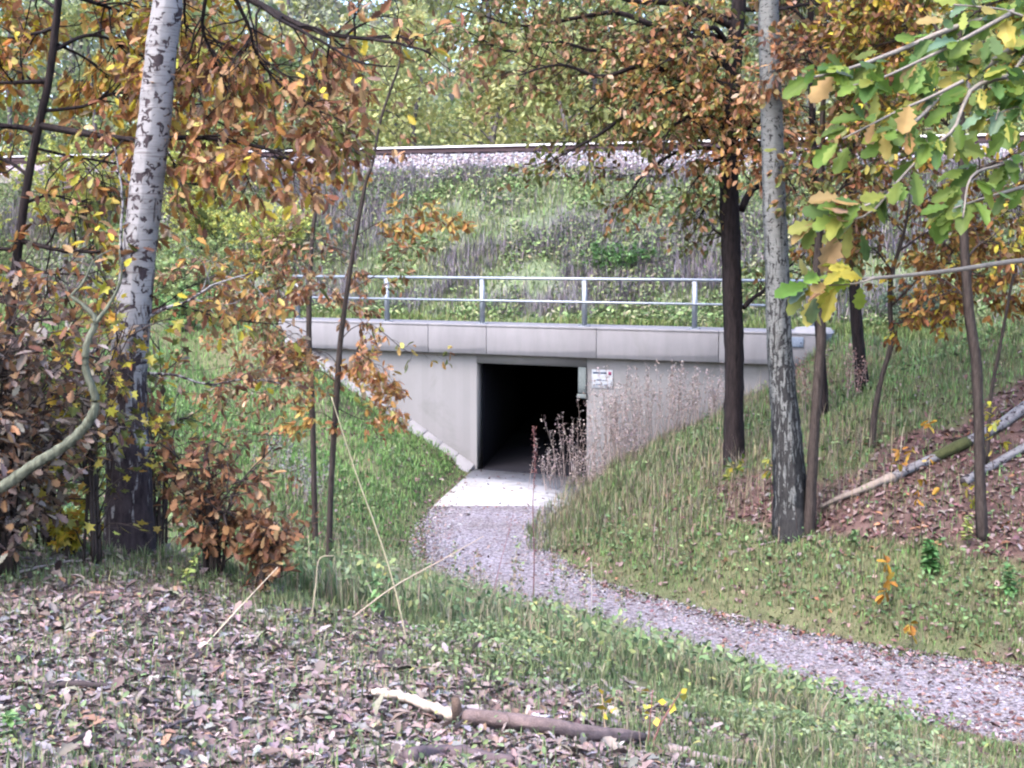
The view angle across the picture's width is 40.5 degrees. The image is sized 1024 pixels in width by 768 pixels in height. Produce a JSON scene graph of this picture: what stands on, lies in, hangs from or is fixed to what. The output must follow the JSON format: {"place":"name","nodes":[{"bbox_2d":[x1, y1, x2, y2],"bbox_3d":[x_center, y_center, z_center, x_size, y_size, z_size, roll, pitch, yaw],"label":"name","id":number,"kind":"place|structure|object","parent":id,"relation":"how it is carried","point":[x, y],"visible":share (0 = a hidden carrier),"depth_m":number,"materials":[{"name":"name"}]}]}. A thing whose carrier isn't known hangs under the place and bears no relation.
{"place":"outdoors","nodes":[
{"label":"outdoors","id":0,"kind":"place"},
{"bbox_2d":[0,0,940,344],"label":"sky","id":1,"kind":"structure","parent":0,"point":[346,2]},
{"bbox_2d":[434,469,587,507],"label":"pavement","id":2,"kind":"structure","parent":0,"point":[492,492],"depth_m":30.56,"materials":[{"name":"concrete"}]},
{"bbox_2d":[0,315,1023,767],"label":"ground","id":3,"kind":"structure","parent":0,"point":[1016,557],"depth_m":20.94,"materials":[{"name":"plant"}]},
{"bbox_2d":[0,709,27,739],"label":"leafy weed","id":4,"kind":"object","parent":3,"relation":"on","point":[9,717],"visible":0.93,"depth_m":4.86,"materials":[{"name":"green plant"}]},
{"bbox_2d":[21,500,84,556],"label":"maple shrub","id":5,"kind":"object","parent":3,"relation":"on","point":[67,538],"visible":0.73,"depth_m":8.40,"materials":[{"name":"yellow plant"}]},
{"bbox_2d":[0,264,108,478],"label":"oak shrub","id":6,"kind":"object","parent":3,"relation":"on","point":[76,355],"visible":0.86,"depth_m":7.67,"materials":[{"name":"brown plant"}]},
{"bbox_2d":[0,250,122,493],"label":"bent branch","id":7,"kind":"object","parent":3,"relation":"on","point":[15,477],"visible":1,"depth_m":6.43,"materials":[{"name":"beige plant"}]},
{"bbox_2d":[0,300,123,587],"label":"oak shrub","id":8,"kind":"object","parent":3,"relation":"on","point":[11,539],"visible":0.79,"depth_m":7.86,"materials":[{"name":"brown plant"}]},
{"bbox_2d":[39,680,148,691],"bbox_3d":[-1.660,1.206,5.522,0.422,0.061,0.046,-1,6,-5],"label":"stick","id":9,"kind":"object","parent":3,"relation":"on","point":[76,683],"visible":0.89,"depth_m":5.51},
{"bbox_2d":[0,185,190,547],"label":"beech shrub","id":10,"kind":"object","parent":3,"relation":"on","point":[22,294],"visible":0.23,"depth_m":8.78,"materials":[{"name":"brown plant"}]},
{"bbox_2d":[13,268,194,563],"bbox_3d":[-2.490,0.205,8.263,1.106,1.786,1.068,5,8,45],"label":"maple shrub","id":11,"kind":"object","parent":3,"relation":"on","point":[90,483],"visible":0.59,"depth_m":8.31,"materials":[{"name":"yellow plant"}]},
{"bbox_2d":[12,0,312,556],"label":"birch tree","id":12,"kind":"object","parent":3,"relation":"on","point":[141,231],"visible":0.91,"depth_m":8.81,"materials":[{"name":"white plant"}]},
{"bbox_2d":[95,314,235,548],"bbox_3d":[-2.464,0.343,9.732,1.046,1.726,1.030,-3,6,-30],"label":"maple shrub","id":13,"kind":"object","parent":3,"relation":"on","point":[159,519],"visible":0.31,"depth_m":9.73,"materials":[{"name":"yellow plant"}]},
{"bbox_2d":[152,282,220,331],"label":"bramble bush","id":14,"kind":"object","parent":3,"relation":"on","point":[178,316],"visible":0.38,"depth_m":35.67,"materials":[{"name":"green plant"}]},
{"bbox_2d":[180,554,198,593],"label":"leafy weed","id":15,"kind":"object","parent":3,"relation":"on","point":[187,571],"visible":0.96,"depth_m":7.96,"materials":[{"name":"yellow plant"}]},
{"bbox_2d":[151,717,238,732],"bbox_3d":[-1.208,1.274,5.215,0.356,0.068,0.118,-4,7,-39],"label":"stick","id":16,"kind":"object","parent":3,"relation":"on","point":[183,721],"visible":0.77,"depth_m":5.25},
{"bbox_2d":[145,415,286,577],"bbox_3d":[-1.862,0.708,8.691,0.898,1.007,1.019,0,5,0],"label":"beech shrub","id":17,"kind":"object","parent":3,"relation":"on","point":[211,539],"visible":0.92,"depth_m":8.62,"materials":[{"name":"brown plant"}]},
{"bbox_2d":[0,0,493,530],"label":"oak tree","id":18,"kind":"object","parent":3,"relation":"on","point":[198,70],"visible":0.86,"depth_m":9.00,"materials":[{"name":"orange plant"}]},
{"bbox_2d":[206,500,322,592],"bbox_3d":[-1.545,0.991,8.620,0.681,0.576,0.602,4,7,33],"label":"beech shrub","id":19,"kind":"object","parent":3,"relation":"on","point":[260,546],"visible":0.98,"depth_m":8.49,"materials":[{"name":"brown plant"}]},
{"bbox_2d":[153,133,384,540],"bbox_3d":[-3.820,-0.700,21.317,3.837,6.553,1.491,0,5,0],"label":"oak sapling","id":20,"kind":"object","parent":3,"relation":"on","point":[275,333],"visible":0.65,"depth_m":21.30,"materials":[{"name":"orange plant"}]},
{"bbox_2d":[251,430,305,476],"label":"weed clump","id":21,"kind":"object","parent":3,"relation":"on","point":[287,456],"visible":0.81,"depth_m":26.74,"materials":[{"name":"grey plant"}]},
{"bbox_2d":[279,457,334,505],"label":"weed clump","id":22,"kind":"object","parent":3,"relation":"on","point":[306,489],"visible":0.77,"depth_m":24.81,"materials":[{"name":"grey plant"}]},
{"bbox_2d":[246,50,477,564],"bbox_3d":[-1.727,-0.824,16.594,2.818,6.407,1.154,0,5,0],"label":"oak sapling","id":23,"kind":"object","parent":3,"relation":"on","point":[378,378],"visible":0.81,"depth_m":16.48,"materials":[{"name":"orange plant"}]},
{"bbox_2d":[331,397,407,644],"bbox_3d":[-0.746,0.751,7.347,0.405,1.372,0.010,0,5,0],"label":"grass stalk","id":24,"kind":"object","parent":3,"relation":"on","point":[377,533],"depth_m":7.35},
{"bbox_2d":[363,573,386,621],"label":"leafy weed","id":25,"kind":"object","parent":3,"relation":"on","point":[375,595],"visible":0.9,"depth_m":8.17,"materials":[{"name":"green plant"}]},
{"bbox_2d":[352,536,483,617],"bbox_3d":[-0.558,1.128,8.038,0.792,0.507,0.010,0,5,0],"label":"grass stalk","id":26,"kind":"object","parent":3,"relation":"on","point":[364,608],"depth_m":8.04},
{"bbox_2d":[399,744,517,765],"bbox_3d":[-0.186,1.336,5.002,0.434,0.090,0.198,0,5,0],"label":"stick","id":27,"kind":"object","parent":3,"relation":"on","point":[429,752],"visible":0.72,"depth_m":4.97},
{"bbox_2d":[0,317,1023,767],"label":"fallen leaves","id":28,"kind":"object","parent":3,"relation":"on","point":[316,707],"depth_m":6.21,"materials":[{"name":"plant"}]},
{"bbox_2d":[0,159,1023,767],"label":"grass","id":29,"kind":"structure","parent":3,"relation":"on","point":[918,341],"depth_m":22.75,"materials":[{"name":"plant"}]},
{"bbox_2d":[0,155,1023,767],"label":"herbs","id":30,"kind":"object","parent":3,"relation":"on","point":[780,709],"visible":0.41,"depth_m":27.84,"materials":[{"name":"green plant"}]},
{"bbox_2d":[0,148,1023,767],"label":"dry grass","id":31,"kind":"structure","parent":3,"relation":"on","point":[476,256],"depth_m":35.58,"materials":[{"name":"plant"}]},
{"bbox_2d":[511,551,526,608],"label":"dry stalk","id":32,"kind":"object","parent":3,"relation":"on","point":[519,569],"visible":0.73,"depth_m":11.81,"materials":[{"name":"brown plant"}]},
{"bbox_2d":[531,425,537,595],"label":"dock stalk","id":33,"kind":"object","parent":3,"relation":"on","point":[534,445],"visible":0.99,"depth_m":21.04,"materials":[{"name":"brown plant"}]},
{"bbox_2d":[528,438,582,490],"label":"weed clump","id":34,"kind":"object","parent":3,"relation":"on","point":[554,467],"visible":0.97,"depth_m":30.62,"materials":[{"name":"grey plant"}]},
{"bbox_2d":[279,317,834,477],"bbox_3d":[3.878,-0.125,40.121,14.040,4.219,17.419,2,6,24],"label":"railway underpass","id":35,"kind":"object","parent":3,"relation":"on","point":[492,395],"visible":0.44,"depth_m":33.48,"materials":[{"name":"concrete"}]},
{"bbox_2d":[292,275,814,329],"bbox_3d":[0.487,-1.944,32.566,13.450,1.124,0.220,3,6,25],"label":"railing","id":36,"kind":"object","parent":35,"relation":"on","point":[482,300],"visible":0.78,"depth_m":32.22,"materials":[{"name":"metal"}]},
{"bbox_2d":[592,369,612,388],"bbox_3d":[2.075,-0.114,31.898,0.520,0.430,0.022,3,6,25],"label":"wall sign","id":37,"kind":"object","parent":35,"relation":"attached to","point":[603,379],"visible":0.9,"depth_m":31.89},
{"bbox_2d":[540,412,599,485],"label":"weed clump","id":38,"kind":"object","parent":3,"relation":"on","point":[568,449],"visible":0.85,"depth_m":31.13,"materials":[{"name":"grey plant"}]},
{"bbox_2d":[566,442,607,494],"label":"weed clump","id":39,"kind":"object","parent":3,"relation":"on","point":[594,465],"visible":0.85,"depth_m":29.75,"materials":[{"name":"grey plant"}]},
{"bbox_2d":[576,379,625,475],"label":"weed clump","id":40,"kind":"object","parent":3,"relation":"on","point":[605,417],"visible":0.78,"depth_m":31.19,"materials":[{"name":"grey plant"}]},
{"bbox_2d":[596,689,616,726],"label":"bare seedling","id":41,"kind":"object","parent":3,"relation":"on","point":[602,707],"visible":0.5,"depth_m":5.75,"materials":[{"name":"yellow plant"}]},
{"bbox_2d":[596,360,649,465],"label":"weed clump","id":42,"kind":"object","parent":3,"relation":"on","point":[616,428],"visible":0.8,"depth_m":30.82,"materials":[{"name":"brown plant"}]},
{"bbox_2d":[612,413,648,466],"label":"weed clump","id":43,"kind":"object","parent":3,"relation":"on","point":[626,439],"visible":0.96,"depth_m":28.77,"materials":[{"name":"grey plant"}]},
{"bbox_2d":[274,421,994,756],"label":"tall grass","id":44,"kind":"structure","parent":3,"relation":"on","point":[565,625],"depth_m":9.79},
{"bbox_2d":[620,361,676,451],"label":"weed clump","id":45,"kind":"object","parent":3,"relation":"on","point":[647,406],"visible":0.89,"depth_m":30.57,"materials":[{"name":"grey plant"}]},
{"bbox_2d":[641,689,659,744],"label":"bare seedling","id":46,"kind":"object","parent":3,"relation":"on","point":[656,721],"visible":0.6,"depth_m":5.75,"materials":[{"name":"yellow plant"}]},
{"bbox_2d":[407,0,902,468],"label":"oak tree","id":47,"kind":"object","parent":3,"relation":"on","point":[730,133],"visible":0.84,"depth_m":23.72,"materials":[{"name":"orange plant"}]},
{"bbox_2d":[650,688,687,746],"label":"bare seedling","id":48,"kind":"object","parent":3,"relation":"on","point":[672,707],"visible":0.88,"depth_m":5.76,"materials":[{"name":"yellow plant"}]},
{"bbox_2d":[644,356,700,438],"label":"weed clump","id":49,"kind":"object","parent":3,"relation":"on","point":[670,406],"visible":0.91,"depth_m":30.27,"materials":[{"name":"grey plant"}]},
{"bbox_2d":[672,360,724,430],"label":"weed clump","id":50,"kind":"object","parent":3,"relation":"on","point":[696,391],"visible":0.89,"depth_m":30.09,"materials":[{"name":"grey plant"}]},
{"bbox_2d":[664,743,750,765],"bbox_3d":[0.789,1.525,5.676,0.368,0.075,0.110,2,6,23],"label":"stick","id":51,"kind":"object","parent":3,"relation":"on","point":[676,746],"visible":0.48,"depth_m":5.66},
{"bbox_2d":[705,374,724,416],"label":"weed clump","id":52,"kind":"object","parent":3,"relation":"on","point":[714,398],"visible":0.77,"depth_m":29.43,"materials":[{"name":"grey plant"}]},
{"bbox_2d":[721,454,745,484],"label":"oak seedling","id":53,"kind":"object","parent":3,"relation":"on","point":[738,468],"visible":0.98,"depth_m":23.18,"materials":[{"name":"yellow plant"}]},
{"bbox_2d":[758,0,805,543],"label":"birch tree","id":54,"kind":"object","parent":3,"relation":"on","point":[789,475],"visible":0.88,"depth_m":21.21,"materials":[{"name":"grey plant"}]},
{"bbox_2d":[714,0,903,416],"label":"oak tree","id":55,"kind":"object","parent":3,"relation":"on","point":[824,400],"visible":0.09,"depth_m":25.41,"materials":[{"name":"brown plant"}]},
{"bbox_2d":[795,353,835,414],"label":"weed clump","id":56,"kind":"object","parent":3,"relation":"on","point":[804,391],"visible":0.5,"depth_m":26.62,"materials":[{"name":"grey plant"}]},
{"bbox_2d":[731,0,921,535],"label":"oak tree","id":57,"kind":"object","parent":3,"relation":"on","point":[777,52],"visible":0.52,"depth_m":20.40,"materials":[{"name":"orange plant"}]},
{"bbox_2d":[797,343,868,402],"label":"weed clump","id":58,"kind":"object","parent":3,"relation":"on","point":[846,373],"visible":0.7,"depth_m":25.96,"materials":[{"name":"grey plant"}]},
{"bbox_2d":[779,0,925,391],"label":"oak tree","id":59,"kind":"object","parent":3,"relation":"on","point":[857,331],"visible":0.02,"depth_m":26.44,"materials":[{"name":"brown plant"}]},
{"bbox_2d":[875,553,897,620],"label":"oak seedling","id":60,"kind":"object","parent":3,"relation":"on","point":[880,598],"visible":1,"depth_m":18.93,"materials":[{"name":"orange plant"}]},
{"bbox_2d":[774,0,1023,326],"bbox_3d":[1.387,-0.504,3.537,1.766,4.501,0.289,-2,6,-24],"label":"oak tree","id":61,"kind":"object","parent":3,"relation":"on","point":[865,82],"visible":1,"depth_m":3.33,"materials":[{"name":"green plant"}]},
{"bbox_2d":[790,0,1023,541],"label":"oak tree","id":62,"kind":"object","parent":3,"relation":"on","point":[883,12],"visible":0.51,"depth_m":19.73,"materials":[{"name":"orange plant"}]},
{"bbox_2d":[790,156,1023,447],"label":"oak tree","id":63,"kind":"object","parent":3,"relation":"on","point":[954,300],"visible":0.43,"depth_m":22.50,"materials":[{"name":"orange plant"}]},
{"bbox_2d":[903,618,917,651],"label":"oak seedling","id":64,"kind":"object","parent":3,"relation":"on","point":[911,630],"visible":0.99,"depth_m":18.16,"materials":[{"name":"orange plant"}]},
{"bbox_2d":[891,419,939,535],"bbox_3d":[5.850,1.371,20.011,0.759,1.790,0.694,-2,6,-21],"label":"oak seedling","id":65,"kind":"object","parent":3,"relation":"on","point":[920,481],"visible":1,"depth_m":19.94,"materials":[{"name":"orange plant"}]},
{"bbox_2d":[819,401,1023,508],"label":"fallen log","id":66,"kind":"object","parent":3,"relation":"on","point":[1015,414],"visible":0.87,"depth_m":22.15,"materials":[{"name":"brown wood"}]},
{"bbox_2d":[920,538,941,574],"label":"leafy weed","id":67,"kind":"object","parent":3,"relation":"on","point":[928,560],"visible":1,"depth_m":19.50,"materials":[{"name":"green plant"}]},
{"bbox_2d":[960,513,976,547],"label":"leafy weed","id":68,"kind":"object","parent":3,"relation":"on","point":[969,525],"visible":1,"depth_m":19.74,"materials":[{"name":"yellow plant"}]},
{"bbox_2d":[959,443,1023,486],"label":"fallen log","id":69,"kind":"object","parent":3,"relation":"on","point":[968,479],"visible":0.74,"depth_m":21.63,"materials":[{"name":"grey wood"}]},
{"bbox_2d":[984,401,1011,480],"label":"oak seedling","id":70,"kind":"object","parent":3,"relation":"on","point":[994,426],"visible":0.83,"depth_m":21.21,"materials":[{"name":"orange plant"}]},
{"bbox_2d":[985,245,1019,464],"bbox_3d":[7.681,-0.725,21.631,0.513,3.995,0.068,0,5,0],"label":"oak sapling","id":71,"kind":"object","parent":3,"relation":"on","point":[987,449],"visible":0.74,"depth_m":21.65,"materials":[{"name":"brown plant"}]},
{"bbox_2d":[998,564,1019,598],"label":"leafy weed","id":72,"kind":"object","parent":3,"relation":"on","point":[1009,590],"visible":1,"depth_m":18.81,"materials":[{"name":"green plant"}]},
{"bbox_2d":[0,61,1023,343],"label":"embankment","id":73,"kind":"structure","parent":0,"point":[548,263],"depth_m":38.30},
{"bbox_2d":[0,0,82,164],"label":"tree","id":74,"kind":"object","parent":73,"relation":"on","point":[8,116],"visible":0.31,"depth_m":55.62,"materials":[{"name":"green plant"}]},
{"bbox_2d":[0,0,136,154],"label":"tree","id":75,"kind":"object","parent":73,"relation":"on","point":[65,58],"visible":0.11,"depth_m":64.71,"materials":[{"name":"green plant"}]},
{"bbox_2d":[3,120,137,236],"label":"broom shrub","id":76,"kind":"object","parent":73,"relation":"on","point":[82,173],"visible":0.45,"depth_m":45.29,"materials":[{"name":"green plant"}]},
{"bbox_2d":[40,0,186,154],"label":"tree","id":77,"kind":"object","parent":73,"relation":"on","point":[78,31],"visible":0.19,"depth_m":55.53,"materials":[{"name":"green plant"}]},
{"bbox_2d":[92,229,234,307],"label":"broom shrub","id":78,"kind":"object","parent":73,"relation":"on","point":[170,257],"visible":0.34,"depth_m":40.04,"materials":[{"name":"green plant"}]},
{"bbox_2d":[67,0,272,149],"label":"tree","id":79,"kind":"object","parent":73,"relation":"on","point":[243,3],"visible":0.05,"depth_m":64.60,"materials":[{"name":"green plant"}]},
{"bbox_2d":[113,0,273,151],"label":"tree","id":80,"kind":"object","parent":73,"relation":"on","point":[215,49],"visible":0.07,"depth_m":54.01,"materials":[{"name":"green plant"}]},
{"bbox_2d":[166,114,260,201],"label":"broom shrub","id":81,"kind":"object","parent":73,"relation":"on","point":[174,154],"visible":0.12,"depth_m":44.49,"materials":[{"name":"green plant"}]},
{"bbox_2d":[159,165,277,249],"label":"broom shrub","id":82,"kind":"object","parent":73,"relation":"on","point":[210,210],"visible":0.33,"depth_m":42.62,"materials":[{"name":"green plant"}]},
{"bbox_2d":[209,190,315,263],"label":"broom shrub","id":83,"kind":"object","parent":73,"relation":"on","point":[230,223],"visible":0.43,"depth_m":40.49,"materials":[{"name":"green plant"}]},
{"bbox_2d":[214,44,315,149],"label":"tree","id":84,"kind":"object","parent":73,"relation":"on","point":[281,59],"visible":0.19,"depth_m":52.59,"materials":[{"name":"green plant"}]},
{"bbox_2d":[237,0,362,149],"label":"tree","id":85,"kind":"object","parent":73,"relation":"on","point":[305,10],"visible":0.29,"depth_m":62.59,"materials":[{"name":"green plant"}]},
{"bbox_2d":[282,16,399,147],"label":"tree","id":86,"kind":"object","parent":73,"relation":"on","point":[359,44],"visible":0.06,"depth_m":53.86,"materials":[{"name":"green plant"}]},
{"bbox_2d":[332,0,447,147],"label":"tree","id":87,"kind":"object","parent":73,"relation":"on","point":[402,83],"visible":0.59,"depth_m":52.09,"materials":[{"name":"green plant"}]},
{"bbox_2d":[309,0,501,143],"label":"tree","id":88,"kind":"object","parent":73,"relation":"on","point":[434,7],"visible":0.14,"depth_m":63.79,"materials":[{"name":"green plant"}]},
{"bbox_2d":[391,20,557,145],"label":"tree","id":89,"kind":"object","parent":73,"relation":"on","point":[467,122],"visible":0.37,"depth_m":54.83,"materials":[{"name":"green plant"}]},
{"bbox_2d":[0,149,1005,182],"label":"ballast bed","id":90,"kind":"object","parent":73,"relation":"on","point":[21,165],"visible":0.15,"depth_m":42.83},
{"bbox_2d":[3,133,1023,163],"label":"railway track","id":91,"kind":"structure","parent":90,"relation":"on","point":[483,149],"depth_m":44.24,"materials":[{"name":"steel"},{"name":"gravel"}]},
{"bbox_2d":[17,143,1022,182],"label":"ballast","id":92,"kind":"structure","parent":90,"relation":"on","point":[443,159],"depth_m":42.52,"materials":[{"name":"gravel"}]},
{"bbox_2d":[425,0,593,143],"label":"tree","id":93,"kind":"object","parent":73,"relation":"on","point":[502,125],"visible":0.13,"depth_m":62.53,"materials":[{"name":"green plant"}]},
{"bbox_2d":[0,0,1023,155],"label":"wood","id":94,"kind":"object","parent":73,"relation":"on","point":[450,103],"visible":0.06,"depth_m":81.03,"materials":[{"name":"green plant"}]},
{"bbox_2d":[486,21,638,143],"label":"tree","id":95,"kind":"object","parent":73,"relation":"on","point":[543,103],"visible":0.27,"depth_m":52.30,"materials":[{"name":"green plant"}]},
{"bbox_2d":[468,0,662,143],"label":"tree","id":96,"kind":"object","parent":73,"relation":"on","point":[619,6],"visible":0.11,"depth_m":63.11,"materials":[{"name":"green plant"}]},
{"bbox_2d":[579,240,657,272],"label":"bramble bush","id":97,"kind":"object","parent":73,"relation":"on","point":[628,258],"visible":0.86,"depth_m":35.75,"materials":[{"name":"green plant"}]},
{"bbox_2d":[596,17,697,141],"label":"tree","id":98,"kind":"object","parent":73,"relation":"on","point":[651,127],"visible":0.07,"depth_m":50.84,"materials":[{"name":"brown plant"}]},
{"bbox_2d":[574,0,782,139],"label":"tree","id":99,"kind":"object","parent":73,"relation":"on","point":[707,22],"visible":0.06,"depth_m":61.44,"materials":[{"name":"brown plant"}]},
{"bbox_2d":[646,31,759,139],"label":"tree","id":100,"kind":"object","parent":73,"relation":"on","point":[743,63],"visible":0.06,"depth_m":50.93,"materials":[{"name":"brown plant"}]},
{"bbox_2d":[695,0,837,129],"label":"tree","id":101,"kind":"object","parent":73,"relation":"on","point":[725,30],"visible":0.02,"depth_m":59.66,"materials":[{"name":"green plant"}]},
{"bbox_2d":[708,13,860,139],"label":"tree","id":102,"kind":"object","parent":73,"relation":"on","point":[756,50],"visible":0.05,"depth_m":50.25,"materials":[{"name":"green plant"}]},
{"bbox_2d":[791,17,947,135],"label":"tree","id":103,"kind":"object","parent":73,"relation":"on","point":[829,105],"visible":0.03,"depth_m":48.98,"materials":[{"name":"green plant"}]},
{"bbox_2d":[873,277,979,331],"bbox_3d":[9.007,-1.776,30.591,2.139,1.410,2.031,0,5,0],"label":"bramble bush","id":104,"kind":"object","parent":73,"relation":"on","point":[897,310],"visible":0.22,"depth_m":30.39,"materials":[{"name":"orange plant"}]},
{"bbox_2d":[903,0,1023,134],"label":"tree","id":105,"kind":"object","parent":73,"relation":"on","point":[978,78],"visible":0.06,"depth_m":47.82,"materials":[{"name":"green plant"}]},
{"bbox_2d":[916,0,1021,124],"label":"tree","id":106,"kind":"object","parent":73,"relation":"on","point":[946,66],"visible":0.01,"depth_m":59.20,"materials":[{"name":"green plant"}]},
{"bbox_2d":[409,505,1023,745],"bbox_3d":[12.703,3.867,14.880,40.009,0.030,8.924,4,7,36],"label":"path","id":107,"kind":"structure","parent":0,"point":[489,526],"depth_m":19.41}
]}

